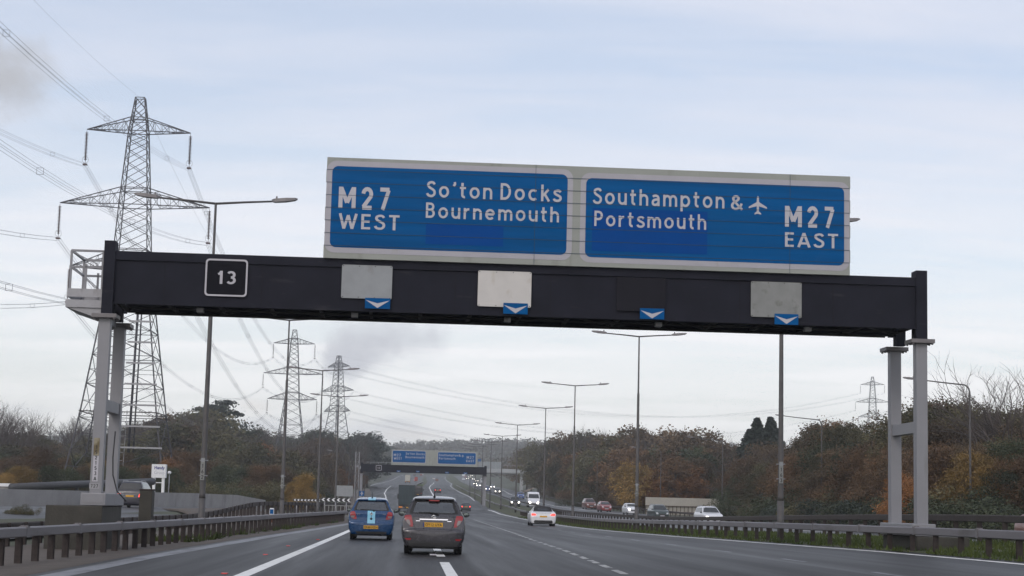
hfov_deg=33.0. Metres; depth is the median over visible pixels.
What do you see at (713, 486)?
autumn tree
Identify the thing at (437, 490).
saloon car
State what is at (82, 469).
autumn tree
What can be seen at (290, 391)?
pylon
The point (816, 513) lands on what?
bush
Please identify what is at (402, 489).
rear door
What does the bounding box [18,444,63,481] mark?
autumn tree
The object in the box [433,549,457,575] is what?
first lane line
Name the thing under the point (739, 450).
conifer tree
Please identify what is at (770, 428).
conifer tree
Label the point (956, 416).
autumn tree
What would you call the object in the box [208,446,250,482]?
autumn tree
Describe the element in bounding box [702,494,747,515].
hedge bush
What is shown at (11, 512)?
weed clump
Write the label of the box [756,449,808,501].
autumn tree
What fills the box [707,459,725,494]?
autumn tree
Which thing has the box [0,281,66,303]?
power line
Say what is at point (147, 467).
autumn tree
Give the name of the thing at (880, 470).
autumn tree
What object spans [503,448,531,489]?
autumn tree
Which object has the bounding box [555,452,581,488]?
autumn tree
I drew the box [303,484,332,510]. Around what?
bush
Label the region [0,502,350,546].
crash barrier
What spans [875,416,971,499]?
autumn tree
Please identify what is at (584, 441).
bare tree
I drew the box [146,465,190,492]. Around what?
autumn tree
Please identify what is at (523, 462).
bare tree
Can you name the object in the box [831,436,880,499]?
autumn tree
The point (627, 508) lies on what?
suv car
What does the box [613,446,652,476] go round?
autumn tree
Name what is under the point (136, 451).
autumn tree
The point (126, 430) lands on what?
autumn tree
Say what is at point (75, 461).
autumn tree
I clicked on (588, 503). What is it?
saloon car
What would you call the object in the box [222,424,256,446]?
autumn tree
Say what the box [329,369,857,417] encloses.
power line
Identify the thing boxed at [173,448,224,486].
autumn tree
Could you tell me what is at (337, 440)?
street lamp
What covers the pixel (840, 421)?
autumn tree
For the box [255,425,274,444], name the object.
autumn tree
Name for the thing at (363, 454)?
street lamp
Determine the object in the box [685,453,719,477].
autumn tree
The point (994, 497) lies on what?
hedge bush
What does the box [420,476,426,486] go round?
island verge
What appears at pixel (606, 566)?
second lane line
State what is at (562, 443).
autumn tree
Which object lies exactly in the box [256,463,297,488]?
autumn tree
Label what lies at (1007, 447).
autumn tree
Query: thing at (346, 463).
autumn tree
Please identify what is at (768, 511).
hedge bush
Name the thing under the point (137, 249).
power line
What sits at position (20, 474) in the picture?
autumn tree
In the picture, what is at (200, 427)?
bare tree
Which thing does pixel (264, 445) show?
autumn tree
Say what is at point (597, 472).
street lamp
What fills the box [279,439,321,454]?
bare tree
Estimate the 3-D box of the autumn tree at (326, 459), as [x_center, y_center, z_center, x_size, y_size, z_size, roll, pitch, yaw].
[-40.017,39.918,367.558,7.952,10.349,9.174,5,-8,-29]
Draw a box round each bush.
[164,478,232,494]
[182,477,206,491]
[190,481,238,494]
[211,480,252,497]
[212,478,253,490]
[230,478,287,509]
[239,482,280,509]
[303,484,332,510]
[320,490,339,507]
[322,480,343,497]
[539,490,554,496]
[555,491,607,506]
[561,493,589,504]
[592,492,640,508]
[607,489,642,510]
[667,489,718,498]
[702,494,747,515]
[708,495,756,520]
[718,498,754,515]
[725,494,773,520]
[726,505,755,521]
[734,493,789,521]
[736,491,803,521]
[759,500,806,522]
[774,497,824,522]
[784,494,839,523]
[793,495,853,523]
[794,508,832,523]
[813,499,875,525]
[816,495,870,521]
[830,493,886,524]
[841,507,876,532]
[847,498,912,525]
[861,497,887,525]
[902,486,1023,527]
[905,485,1022,539]
[928,491,1023,540]
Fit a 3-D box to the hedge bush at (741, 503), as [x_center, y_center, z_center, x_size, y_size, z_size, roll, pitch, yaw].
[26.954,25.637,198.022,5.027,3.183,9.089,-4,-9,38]
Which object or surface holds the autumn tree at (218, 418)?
on the ground at (506, 483)
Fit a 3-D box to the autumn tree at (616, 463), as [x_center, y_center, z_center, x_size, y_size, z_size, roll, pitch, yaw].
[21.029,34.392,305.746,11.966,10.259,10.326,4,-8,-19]
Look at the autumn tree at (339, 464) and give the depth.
412.63 m
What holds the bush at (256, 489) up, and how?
on the ground at (506, 483)
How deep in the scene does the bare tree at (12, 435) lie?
299.38 m
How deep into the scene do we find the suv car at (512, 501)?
287.09 m
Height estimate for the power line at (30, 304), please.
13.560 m
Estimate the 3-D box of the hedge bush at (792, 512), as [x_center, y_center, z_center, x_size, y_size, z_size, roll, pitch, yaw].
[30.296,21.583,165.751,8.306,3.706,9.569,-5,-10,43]
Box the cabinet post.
[138,489,154,543]
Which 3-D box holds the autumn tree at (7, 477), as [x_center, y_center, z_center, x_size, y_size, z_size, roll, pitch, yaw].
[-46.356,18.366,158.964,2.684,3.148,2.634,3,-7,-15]
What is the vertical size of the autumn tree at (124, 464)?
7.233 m
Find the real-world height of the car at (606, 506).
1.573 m
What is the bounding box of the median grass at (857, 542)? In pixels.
[518,516,1023,561]
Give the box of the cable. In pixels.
[112,431,126,501]
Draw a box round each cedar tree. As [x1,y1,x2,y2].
[189,406,239,430]
[191,399,262,441]
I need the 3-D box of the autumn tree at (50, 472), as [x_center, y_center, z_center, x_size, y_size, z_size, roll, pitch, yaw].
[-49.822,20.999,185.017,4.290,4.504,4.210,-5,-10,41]
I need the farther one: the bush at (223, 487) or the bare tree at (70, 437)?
the bare tree at (70, 437)
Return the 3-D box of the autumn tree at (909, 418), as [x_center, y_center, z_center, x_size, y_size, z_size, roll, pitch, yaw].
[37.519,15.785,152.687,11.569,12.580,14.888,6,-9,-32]
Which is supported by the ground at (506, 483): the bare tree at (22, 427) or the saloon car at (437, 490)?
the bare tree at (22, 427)
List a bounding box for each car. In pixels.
[347,497,398,539]
[399,488,468,553]
[435,488,441,492]
[460,503,470,510]
[494,488,499,493]
[509,496,520,506]
[517,492,523,498]
[526,506,555,525]
[582,498,595,508]
[597,501,611,511]
[622,503,634,514]
[647,504,668,519]
[694,505,722,520]
[1014,514,1023,541]
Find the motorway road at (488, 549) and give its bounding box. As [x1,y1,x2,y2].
[26,474,1023,575]
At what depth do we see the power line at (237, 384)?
291.35 m
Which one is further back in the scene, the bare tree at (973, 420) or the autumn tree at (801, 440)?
the autumn tree at (801, 440)
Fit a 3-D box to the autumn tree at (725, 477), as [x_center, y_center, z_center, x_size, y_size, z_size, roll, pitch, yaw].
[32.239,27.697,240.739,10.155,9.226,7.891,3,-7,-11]
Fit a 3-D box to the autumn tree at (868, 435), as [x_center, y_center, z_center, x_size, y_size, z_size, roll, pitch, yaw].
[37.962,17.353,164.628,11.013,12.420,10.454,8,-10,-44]
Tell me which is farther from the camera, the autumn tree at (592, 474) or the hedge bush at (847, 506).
the autumn tree at (592, 474)
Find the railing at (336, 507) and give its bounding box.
[324,505,352,516]
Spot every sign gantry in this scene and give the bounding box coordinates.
[43,157,969,549]
[359,449,486,505]
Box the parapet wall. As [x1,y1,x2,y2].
[0,489,265,510]
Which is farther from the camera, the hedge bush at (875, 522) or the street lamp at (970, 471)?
the hedge bush at (875, 522)
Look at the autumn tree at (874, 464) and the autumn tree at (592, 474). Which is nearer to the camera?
the autumn tree at (874, 464)
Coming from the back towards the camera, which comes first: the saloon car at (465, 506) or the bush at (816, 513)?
the saloon car at (465, 506)
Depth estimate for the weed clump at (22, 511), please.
73.30 m
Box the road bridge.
[350,461,526,491]
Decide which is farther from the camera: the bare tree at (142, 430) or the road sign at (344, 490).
the bare tree at (142, 430)
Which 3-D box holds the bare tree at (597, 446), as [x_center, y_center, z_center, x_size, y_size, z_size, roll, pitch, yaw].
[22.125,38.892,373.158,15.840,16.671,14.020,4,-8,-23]
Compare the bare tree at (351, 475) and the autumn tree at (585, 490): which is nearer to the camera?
the autumn tree at (585, 490)
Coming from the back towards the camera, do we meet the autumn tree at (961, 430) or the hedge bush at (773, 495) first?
the hedge bush at (773, 495)
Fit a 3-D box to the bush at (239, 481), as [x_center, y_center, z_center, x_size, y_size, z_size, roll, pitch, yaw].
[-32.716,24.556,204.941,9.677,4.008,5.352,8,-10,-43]
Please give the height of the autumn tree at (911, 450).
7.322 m
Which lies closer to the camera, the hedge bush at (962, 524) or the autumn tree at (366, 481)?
the hedge bush at (962, 524)
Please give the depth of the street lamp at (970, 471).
118.78 m
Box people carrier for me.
[118,480,150,506]
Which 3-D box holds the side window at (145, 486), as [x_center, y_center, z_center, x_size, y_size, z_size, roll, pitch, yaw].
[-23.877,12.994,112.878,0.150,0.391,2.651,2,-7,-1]
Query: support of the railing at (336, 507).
on the verge at (25, 567)
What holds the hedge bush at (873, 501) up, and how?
on the ground at (506, 483)
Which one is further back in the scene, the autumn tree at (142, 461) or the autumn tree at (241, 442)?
the autumn tree at (241, 442)
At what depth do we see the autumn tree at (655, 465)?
279.85 m
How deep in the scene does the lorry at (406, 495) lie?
264.84 m
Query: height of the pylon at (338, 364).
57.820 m
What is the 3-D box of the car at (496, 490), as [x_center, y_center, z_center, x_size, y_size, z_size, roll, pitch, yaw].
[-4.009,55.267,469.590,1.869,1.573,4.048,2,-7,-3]
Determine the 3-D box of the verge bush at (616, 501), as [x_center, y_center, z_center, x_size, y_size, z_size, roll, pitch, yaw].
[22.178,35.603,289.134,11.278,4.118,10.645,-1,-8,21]
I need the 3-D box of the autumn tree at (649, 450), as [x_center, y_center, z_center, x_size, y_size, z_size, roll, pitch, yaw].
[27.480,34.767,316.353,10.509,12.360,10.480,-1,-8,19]
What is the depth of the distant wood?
1671.95 m
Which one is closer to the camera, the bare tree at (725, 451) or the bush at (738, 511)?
the bush at (738, 511)
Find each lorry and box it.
[397,485,416,511]
[405,475,410,482]
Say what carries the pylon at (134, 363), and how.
on the ground at (506, 483)
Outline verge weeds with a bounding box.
[155,519,343,541]
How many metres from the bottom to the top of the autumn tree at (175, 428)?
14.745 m
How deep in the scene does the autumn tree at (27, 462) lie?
226.32 m
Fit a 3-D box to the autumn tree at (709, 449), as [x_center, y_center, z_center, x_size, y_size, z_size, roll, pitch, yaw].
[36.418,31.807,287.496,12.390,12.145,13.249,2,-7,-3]
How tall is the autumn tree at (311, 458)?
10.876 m
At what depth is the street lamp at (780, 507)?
64.75 m
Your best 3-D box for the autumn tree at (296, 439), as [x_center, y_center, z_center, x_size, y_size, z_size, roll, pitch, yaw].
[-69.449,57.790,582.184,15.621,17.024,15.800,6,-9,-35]
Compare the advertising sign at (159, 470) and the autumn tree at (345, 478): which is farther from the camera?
the autumn tree at (345, 478)
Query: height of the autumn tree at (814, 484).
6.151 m
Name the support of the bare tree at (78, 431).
on the ground at (506, 483)
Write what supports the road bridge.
on the ground at (506, 483)
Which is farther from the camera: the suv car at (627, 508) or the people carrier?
the suv car at (627, 508)
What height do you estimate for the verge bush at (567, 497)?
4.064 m
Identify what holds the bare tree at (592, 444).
on the ground at (506, 483)
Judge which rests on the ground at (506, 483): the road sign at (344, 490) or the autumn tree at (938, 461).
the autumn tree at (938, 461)
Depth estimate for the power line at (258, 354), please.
317.46 m
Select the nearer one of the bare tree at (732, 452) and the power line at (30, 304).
the power line at (30, 304)
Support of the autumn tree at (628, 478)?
on the ground at (506, 483)
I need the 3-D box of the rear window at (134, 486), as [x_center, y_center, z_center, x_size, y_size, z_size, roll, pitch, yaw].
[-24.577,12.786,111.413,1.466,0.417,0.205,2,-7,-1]
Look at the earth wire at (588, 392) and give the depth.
833.39 m
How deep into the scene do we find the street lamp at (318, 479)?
140.49 m
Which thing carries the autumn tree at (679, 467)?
on the ground at (506, 483)
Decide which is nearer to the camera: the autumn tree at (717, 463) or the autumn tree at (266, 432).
the autumn tree at (717, 463)
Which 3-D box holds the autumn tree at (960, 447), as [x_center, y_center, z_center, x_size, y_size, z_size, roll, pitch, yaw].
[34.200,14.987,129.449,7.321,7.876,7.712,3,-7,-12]
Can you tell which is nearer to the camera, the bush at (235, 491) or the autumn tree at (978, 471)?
the autumn tree at (978, 471)
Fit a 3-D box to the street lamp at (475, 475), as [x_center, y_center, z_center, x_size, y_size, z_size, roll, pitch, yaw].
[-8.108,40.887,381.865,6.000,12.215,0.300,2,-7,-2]
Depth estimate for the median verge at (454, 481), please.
286.09 m
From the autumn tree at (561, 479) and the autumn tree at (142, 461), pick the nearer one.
the autumn tree at (142, 461)
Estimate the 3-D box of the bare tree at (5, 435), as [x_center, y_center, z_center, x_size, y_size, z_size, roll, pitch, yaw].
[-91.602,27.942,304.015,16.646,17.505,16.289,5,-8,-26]
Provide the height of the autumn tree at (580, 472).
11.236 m
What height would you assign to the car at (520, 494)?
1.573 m
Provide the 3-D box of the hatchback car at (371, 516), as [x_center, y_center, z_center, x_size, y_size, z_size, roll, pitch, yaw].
[-5.262,8.587,65.037,1.964,1.774,3.857,2,-7,-3]
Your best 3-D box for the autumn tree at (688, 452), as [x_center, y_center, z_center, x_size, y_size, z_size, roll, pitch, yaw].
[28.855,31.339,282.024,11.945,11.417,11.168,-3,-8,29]
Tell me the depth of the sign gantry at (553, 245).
46.21 m
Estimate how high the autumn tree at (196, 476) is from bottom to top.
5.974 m
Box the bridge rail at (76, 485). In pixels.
[8,478,155,490]
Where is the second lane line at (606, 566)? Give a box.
[476,520,627,573]
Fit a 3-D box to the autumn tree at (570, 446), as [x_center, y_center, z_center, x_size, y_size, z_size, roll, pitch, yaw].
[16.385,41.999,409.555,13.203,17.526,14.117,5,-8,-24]
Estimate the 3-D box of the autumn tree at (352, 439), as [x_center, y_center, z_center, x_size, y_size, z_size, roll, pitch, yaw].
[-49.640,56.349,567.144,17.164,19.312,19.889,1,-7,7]
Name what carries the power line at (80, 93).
hanging from the pylon at (134, 363)
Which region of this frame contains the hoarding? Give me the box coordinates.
[645,497,718,515]
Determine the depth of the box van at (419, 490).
390.73 m
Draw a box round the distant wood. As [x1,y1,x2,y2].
[40,422,790,480]
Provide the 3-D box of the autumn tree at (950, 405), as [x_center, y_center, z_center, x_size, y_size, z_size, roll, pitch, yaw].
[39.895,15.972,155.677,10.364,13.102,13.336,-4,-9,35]
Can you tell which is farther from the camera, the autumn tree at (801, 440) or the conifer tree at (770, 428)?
the conifer tree at (770, 428)
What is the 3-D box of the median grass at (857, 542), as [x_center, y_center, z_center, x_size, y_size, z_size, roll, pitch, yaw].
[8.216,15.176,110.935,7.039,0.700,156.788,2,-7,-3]
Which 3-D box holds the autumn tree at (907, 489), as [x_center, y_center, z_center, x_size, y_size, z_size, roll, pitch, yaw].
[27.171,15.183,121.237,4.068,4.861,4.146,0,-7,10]
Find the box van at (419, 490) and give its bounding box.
[415,486,423,495]
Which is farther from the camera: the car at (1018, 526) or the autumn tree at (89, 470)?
the autumn tree at (89, 470)
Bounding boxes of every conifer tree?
[716,417,763,489]
[719,429,750,507]
[749,416,784,455]
[764,430,785,448]
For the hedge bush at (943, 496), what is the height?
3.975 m
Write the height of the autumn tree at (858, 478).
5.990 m
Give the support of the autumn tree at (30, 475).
on the ground at (506, 483)
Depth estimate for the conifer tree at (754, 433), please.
260.80 m
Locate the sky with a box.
[0,0,1023,446]
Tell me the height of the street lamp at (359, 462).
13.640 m
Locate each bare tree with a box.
[0,400,54,452]
[0,406,35,443]
[0,407,53,447]
[35,408,92,452]
[51,421,107,451]
[62,439,106,457]
[106,416,149,444]
[121,420,170,438]
[143,412,209,431]
[176,409,215,447]
[200,423,259,440]
[229,427,279,449]
[266,434,291,452]
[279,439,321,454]
[289,426,347,465]
[325,430,375,496]
[511,444,543,490]
[527,437,556,495]
[537,437,559,459]
[553,425,582,456]
[566,422,609,452]
[570,428,620,453]
[576,431,617,452]
[621,429,663,450]
[629,429,662,451]
[673,430,731,453]
[696,437,720,458]
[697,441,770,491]
[710,442,736,458]
[718,442,739,466]
[751,433,799,474]
[902,353,1023,445]
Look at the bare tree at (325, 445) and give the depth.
378.12 m
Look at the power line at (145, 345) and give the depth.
330.64 m
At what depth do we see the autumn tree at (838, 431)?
186.16 m
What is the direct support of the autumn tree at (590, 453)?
on the ground at (506, 483)
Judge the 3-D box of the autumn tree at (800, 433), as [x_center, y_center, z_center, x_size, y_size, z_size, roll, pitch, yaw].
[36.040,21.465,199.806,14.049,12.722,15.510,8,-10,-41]
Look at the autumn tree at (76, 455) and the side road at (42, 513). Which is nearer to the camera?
the side road at (42, 513)
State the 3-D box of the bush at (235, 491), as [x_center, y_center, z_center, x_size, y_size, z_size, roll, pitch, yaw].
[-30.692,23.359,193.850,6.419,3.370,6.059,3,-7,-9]
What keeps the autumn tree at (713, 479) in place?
on the ground at (506, 483)
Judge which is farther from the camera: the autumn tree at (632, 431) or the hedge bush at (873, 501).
the autumn tree at (632, 431)
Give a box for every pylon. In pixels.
[55,97,210,479]
[262,330,321,446]
[323,355,356,482]
[855,377,887,433]
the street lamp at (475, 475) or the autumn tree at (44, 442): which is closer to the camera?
the autumn tree at (44, 442)
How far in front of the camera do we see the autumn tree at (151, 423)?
385.92 m
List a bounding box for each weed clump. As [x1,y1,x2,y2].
[4,508,19,514]
[11,504,32,515]
[25,508,42,515]
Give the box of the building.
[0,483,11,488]
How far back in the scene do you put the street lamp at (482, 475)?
343.07 m
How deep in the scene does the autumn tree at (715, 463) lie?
271.10 m
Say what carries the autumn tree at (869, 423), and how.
on the ground at (506, 483)
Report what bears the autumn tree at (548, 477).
on the ground at (506, 483)
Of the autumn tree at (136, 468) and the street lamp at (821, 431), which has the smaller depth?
the street lamp at (821, 431)
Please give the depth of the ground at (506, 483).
688.84 m
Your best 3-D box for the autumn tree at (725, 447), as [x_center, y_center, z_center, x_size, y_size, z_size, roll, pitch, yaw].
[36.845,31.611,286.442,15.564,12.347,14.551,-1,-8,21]
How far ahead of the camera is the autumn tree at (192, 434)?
321.25 m
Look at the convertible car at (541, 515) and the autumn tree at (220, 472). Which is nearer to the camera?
the convertible car at (541, 515)
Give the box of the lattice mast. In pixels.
[354,452,359,501]
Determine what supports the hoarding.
on the ground at (506, 483)
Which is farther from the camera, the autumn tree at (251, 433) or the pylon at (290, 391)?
the pylon at (290, 391)
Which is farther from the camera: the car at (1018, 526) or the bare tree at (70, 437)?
the bare tree at (70, 437)
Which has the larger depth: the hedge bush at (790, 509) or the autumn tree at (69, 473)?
the autumn tree at (69, 473)
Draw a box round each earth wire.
[143,104,285,329]
[342,356,853,395]
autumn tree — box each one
[0,470,16,482]
[3,430,55,452]
[6,465,40,482]
[9,469,41,482]
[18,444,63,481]
[18,456,43,471]
[20,434,70,456]
[34,463,67,489]
[50,467,86,490]
[53,455,76,472]
[59,454,85,489]
[64,451,83,465]
[65,434,106,457]
[67,465,90,490]
[76,454,106,468]
[79,463,105,490]
[103,466,142,490]
[104,465,155,488]
[105,431,154,458]
[105,455,136,467]
[120,451,136,464]
[121,423,138,441]
[121,451,159,470]
[124,417,172,438]
[134,428,161,464]
[138,420,201,462]
[138,463,172,486]
[142,425,228,459]
[145,449,177,463]
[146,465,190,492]
[157,412,182,422]
[157,447,187,463]
[157,457,188,473]
[169,407,257,450]
[172,459,198,486]
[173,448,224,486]
[180,427,252,474]
[187,469,199,482]
[198,463,243,487]
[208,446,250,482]
[212,448,270,469]
[219,431,247,449]
[219,435,247,451]
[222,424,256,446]
[227,425,280,449]
[229,439,286,484]
[237,463,278,486]
[251,440,276,453]
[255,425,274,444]
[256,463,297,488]
[260,428,291,442]
[261,449,301,470]
[264,447,327,484]
[269,437,298,449]
[275,467,328,494]
[277,481,304,511]
[288,435,312,450]
[289,471,325,510]
[294,448,331,482]
[295,437,351,481]
[298,426,336,454]
[300,467,330,501]
[310,453,343,489]
[331,453,354,477]
[331,468,356,496]
[336,432,378,462]
[339,430,385,480]
[345,431,390,487]
[350,468,368,490]
[377,444,391,473]
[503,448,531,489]
[510,438,546,492]
[521,435,562,484]
[526,466,541,491]
[532,461,551,492]
[538,430,577,483]
[543,456,562,496]
[543,458,565,494]
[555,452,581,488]
[556,457,577,493]
[559,429,600,476]
[562,451,605,496]
[569,449,607,487]
[575,433,618,463]
[576,427,629,459]
[579,451,621,492]
[580,474,605,503]
[583,448,629,487]
[583,458,617,492]
[595,453,648,500]
[598,480,615,498]
[605,458,661,506]
[607,424,683,454]
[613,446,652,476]
[615,423,655,453]
[633,453,655,508]
[638,468,675,505]
[640,449,684,475]
[641,458,661,473]
[645,456,705,497]
[647,444,661,457]
[647,457,679,472]
[648,430,678,449]
[651,425,712,457]
[663,445,717,459]
[670,426,727,454]
[670,462,712,498]
[682,456,715,506]
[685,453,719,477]
[697,441,738,458]
[701,442,735,458]
[706,454,734,486]
[706,459,734,493]
[706,475,721,502]
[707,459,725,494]
[710,456,758,492]
[710,472,745,505]
[712,454,734,486]
[712,458,768,500]
[726,441,787,472]
[751,447,791,459]
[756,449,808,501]
[763,419,860,473]
[768,421,845,487]
[773,438,862,501]
[784,421,872,477]
[786,471,831,506]
[812,415,864,443]
[824,441,873,502]
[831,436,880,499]
[835,466,875,501]
[838,410,905,491]
[840,422,879,447]
[846,443,887,503]
[848,419,887,446]
[850,447,907,504]
[854,417,887,445]
[862,416,906,465]
[862,435,912,495]
[863,466,887,500]
[864,395,974,455]
[866,446,941,502]
[870,469,913,522]
[873,442,912,496]
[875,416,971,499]
[879,397,955,446]
[902,439,959,499]
[905,443,959,511]
[928,449,998,528]
[930,393,985,420]
[934,439,994,495]
[937,402,1017,430]
[939,436,981,479]
[941,419,989,447]
[945,391,1022,445]
[949,394,1013,414]
[955,431,1023,477]
[961,467,1023,528]
[966,435,1020,465]
[966,457,1013,508]
[974,406,1022,434]
[975,452,1023,512]
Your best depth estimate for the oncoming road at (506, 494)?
270.10 m
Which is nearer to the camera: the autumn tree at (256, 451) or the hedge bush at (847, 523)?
the hedge bush at (847, 523)
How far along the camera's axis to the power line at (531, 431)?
794.43 m
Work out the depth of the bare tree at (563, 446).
422.00 m
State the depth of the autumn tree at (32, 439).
326.14 m
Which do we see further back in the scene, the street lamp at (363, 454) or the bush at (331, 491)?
the street lamp at (363, 454)
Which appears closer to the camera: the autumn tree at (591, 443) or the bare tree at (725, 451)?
the bare tree at (725, 451)
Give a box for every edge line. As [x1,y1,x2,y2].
[234,486,390,575]
[446,480,1023,564]
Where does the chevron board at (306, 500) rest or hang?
on the verge at (25, 567)
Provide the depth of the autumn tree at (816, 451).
178.09 m
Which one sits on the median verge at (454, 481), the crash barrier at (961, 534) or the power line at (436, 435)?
the crash barrier at (961, 534)
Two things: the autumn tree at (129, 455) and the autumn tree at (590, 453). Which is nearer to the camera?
the autumn tree at (129, 455)
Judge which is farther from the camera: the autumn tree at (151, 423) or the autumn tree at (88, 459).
the autumn tree at (151, 423)
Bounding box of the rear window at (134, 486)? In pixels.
[120,483,141,489]
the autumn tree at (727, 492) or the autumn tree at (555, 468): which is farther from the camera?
the autumn tree at (555, 468)
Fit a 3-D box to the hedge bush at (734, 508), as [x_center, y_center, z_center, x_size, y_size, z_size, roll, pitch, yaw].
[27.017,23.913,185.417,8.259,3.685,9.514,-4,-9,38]
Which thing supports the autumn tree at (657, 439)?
on the ground at (506, 483)
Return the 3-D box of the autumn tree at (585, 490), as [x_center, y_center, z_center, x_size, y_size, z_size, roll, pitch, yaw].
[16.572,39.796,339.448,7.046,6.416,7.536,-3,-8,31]
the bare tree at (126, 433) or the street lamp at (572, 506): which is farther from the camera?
the bare tree at (126, 433)
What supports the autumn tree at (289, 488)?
on the ground at (506, 483)
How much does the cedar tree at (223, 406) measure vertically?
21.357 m
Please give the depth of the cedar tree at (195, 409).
447.40 m
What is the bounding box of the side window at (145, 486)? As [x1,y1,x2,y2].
[142,484,150,488]
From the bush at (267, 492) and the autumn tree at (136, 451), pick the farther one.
the autumn tree at (136, 451)
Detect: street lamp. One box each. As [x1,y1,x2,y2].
[134,192,297,535]
[266,318,299,521]
[286,365,359,511]
[310,393,367,502]
[328,450,349,502]
[354,431,380,503]
[358,434,380,497]
[362,439,380,485]
[463,445,487,498]
[468,443,496,503]
[475,440,506,507]
[484,434,519,508]
[495,422,539,512]
[519,405,572,505]
[541,381,608,521]
[571,454,597,504]
[592,330,686,527]
[630,446,660,496]
[686,436,722,501]
[775,414,821,482]
[776,218,859,537]
[903,377,971,499]
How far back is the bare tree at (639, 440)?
341.48 m
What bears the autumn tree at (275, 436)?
on the ground at (506, 483)
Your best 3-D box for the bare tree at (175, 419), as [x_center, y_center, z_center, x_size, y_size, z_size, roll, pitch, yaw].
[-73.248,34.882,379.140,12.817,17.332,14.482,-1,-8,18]
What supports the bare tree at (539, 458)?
on the ground at (506, 483)
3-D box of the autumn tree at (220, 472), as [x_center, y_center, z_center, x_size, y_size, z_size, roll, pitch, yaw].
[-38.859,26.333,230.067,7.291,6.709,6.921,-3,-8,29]
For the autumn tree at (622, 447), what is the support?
on the ground at (506, 483)
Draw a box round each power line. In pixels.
[0,140,209,245]
[0,230,59,240]
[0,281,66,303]
[0,301,64,307]
[1,129,85,166]
[2,23,190,170]
[56,240,258,400]
[71,311,266,428]
[84,168,271,364]
[187,169,313,365]
[196,316,315,434]
[206,244,320,402]
[324,412,789,447]
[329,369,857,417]
[339,397,853,435]
[350,411,525,445]
[361,369,880,416]
[369,394,881,436]
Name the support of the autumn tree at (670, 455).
on the ground at (506, 483)
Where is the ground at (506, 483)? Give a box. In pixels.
[0,436,1015,545]
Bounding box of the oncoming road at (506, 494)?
[454,476,1023,542]
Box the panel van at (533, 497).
[526,492,540,506]
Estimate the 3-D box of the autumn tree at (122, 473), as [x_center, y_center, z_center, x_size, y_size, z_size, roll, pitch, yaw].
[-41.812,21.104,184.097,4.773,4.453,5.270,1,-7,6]
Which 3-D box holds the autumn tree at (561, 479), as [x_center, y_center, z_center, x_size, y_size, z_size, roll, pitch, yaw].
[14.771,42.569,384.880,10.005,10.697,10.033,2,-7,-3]
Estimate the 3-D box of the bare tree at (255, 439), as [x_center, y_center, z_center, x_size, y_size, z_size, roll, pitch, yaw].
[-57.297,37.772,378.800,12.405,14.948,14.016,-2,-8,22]
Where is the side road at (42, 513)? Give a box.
[0,506,256,538]
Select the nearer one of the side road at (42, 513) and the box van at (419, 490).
the side road at (42, 513)
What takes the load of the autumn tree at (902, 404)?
on the ground at (506, 483)
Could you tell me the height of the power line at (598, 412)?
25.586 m
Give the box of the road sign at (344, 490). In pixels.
[336,485,352,502]
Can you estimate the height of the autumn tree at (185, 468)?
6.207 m
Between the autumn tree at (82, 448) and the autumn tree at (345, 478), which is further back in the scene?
the autumn tree at (345, 478)
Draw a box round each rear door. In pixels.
[399,486,406,504]
[407,486,414,504]
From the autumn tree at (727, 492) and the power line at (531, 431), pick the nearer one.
the autumn tree at (727, 492)
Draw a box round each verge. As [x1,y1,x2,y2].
[0,489,370,575]
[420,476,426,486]
[446,476,1023,561]
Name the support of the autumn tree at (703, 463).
on the ground at (506, 483)
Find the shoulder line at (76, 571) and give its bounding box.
[40,523,347,575]
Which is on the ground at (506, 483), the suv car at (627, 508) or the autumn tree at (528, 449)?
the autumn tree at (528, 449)
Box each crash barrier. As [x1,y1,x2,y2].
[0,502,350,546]
[0,510,349,565]
[456,485,1023,559]
[470,485,1023,541]
[521,490,693,516]
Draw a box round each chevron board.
[293,499,319,512]
[320,498,350,517]
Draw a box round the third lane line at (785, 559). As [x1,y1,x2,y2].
[511,521,900,575]
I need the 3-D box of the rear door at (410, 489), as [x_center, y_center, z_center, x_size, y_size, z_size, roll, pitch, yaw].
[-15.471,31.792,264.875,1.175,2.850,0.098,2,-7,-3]
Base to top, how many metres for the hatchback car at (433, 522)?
1.775 m
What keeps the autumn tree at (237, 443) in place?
on the ground at (506, 483)
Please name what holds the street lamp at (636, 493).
on the median verge at (454, 481)
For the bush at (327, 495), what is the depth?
294.58 m
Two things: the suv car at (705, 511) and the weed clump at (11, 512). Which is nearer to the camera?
the weed clump at (11, 512)
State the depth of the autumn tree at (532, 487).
523.95 m
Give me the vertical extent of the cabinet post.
1.931 m
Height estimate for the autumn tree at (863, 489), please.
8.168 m
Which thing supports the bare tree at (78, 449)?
on the ground at (506, 483)
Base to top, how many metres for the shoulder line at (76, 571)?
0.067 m
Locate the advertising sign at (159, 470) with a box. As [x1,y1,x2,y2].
[151,464,166,492]
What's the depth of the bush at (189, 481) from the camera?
200.85 m
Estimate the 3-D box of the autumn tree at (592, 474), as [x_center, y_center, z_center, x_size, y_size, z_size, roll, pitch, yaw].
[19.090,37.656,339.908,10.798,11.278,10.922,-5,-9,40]
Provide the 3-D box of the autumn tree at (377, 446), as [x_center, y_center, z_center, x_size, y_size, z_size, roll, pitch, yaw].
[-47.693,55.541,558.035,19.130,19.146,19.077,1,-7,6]
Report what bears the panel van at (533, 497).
on the oncoming road at (506, 494)
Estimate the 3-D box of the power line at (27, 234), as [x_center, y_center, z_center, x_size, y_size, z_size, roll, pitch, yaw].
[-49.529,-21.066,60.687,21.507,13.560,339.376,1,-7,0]

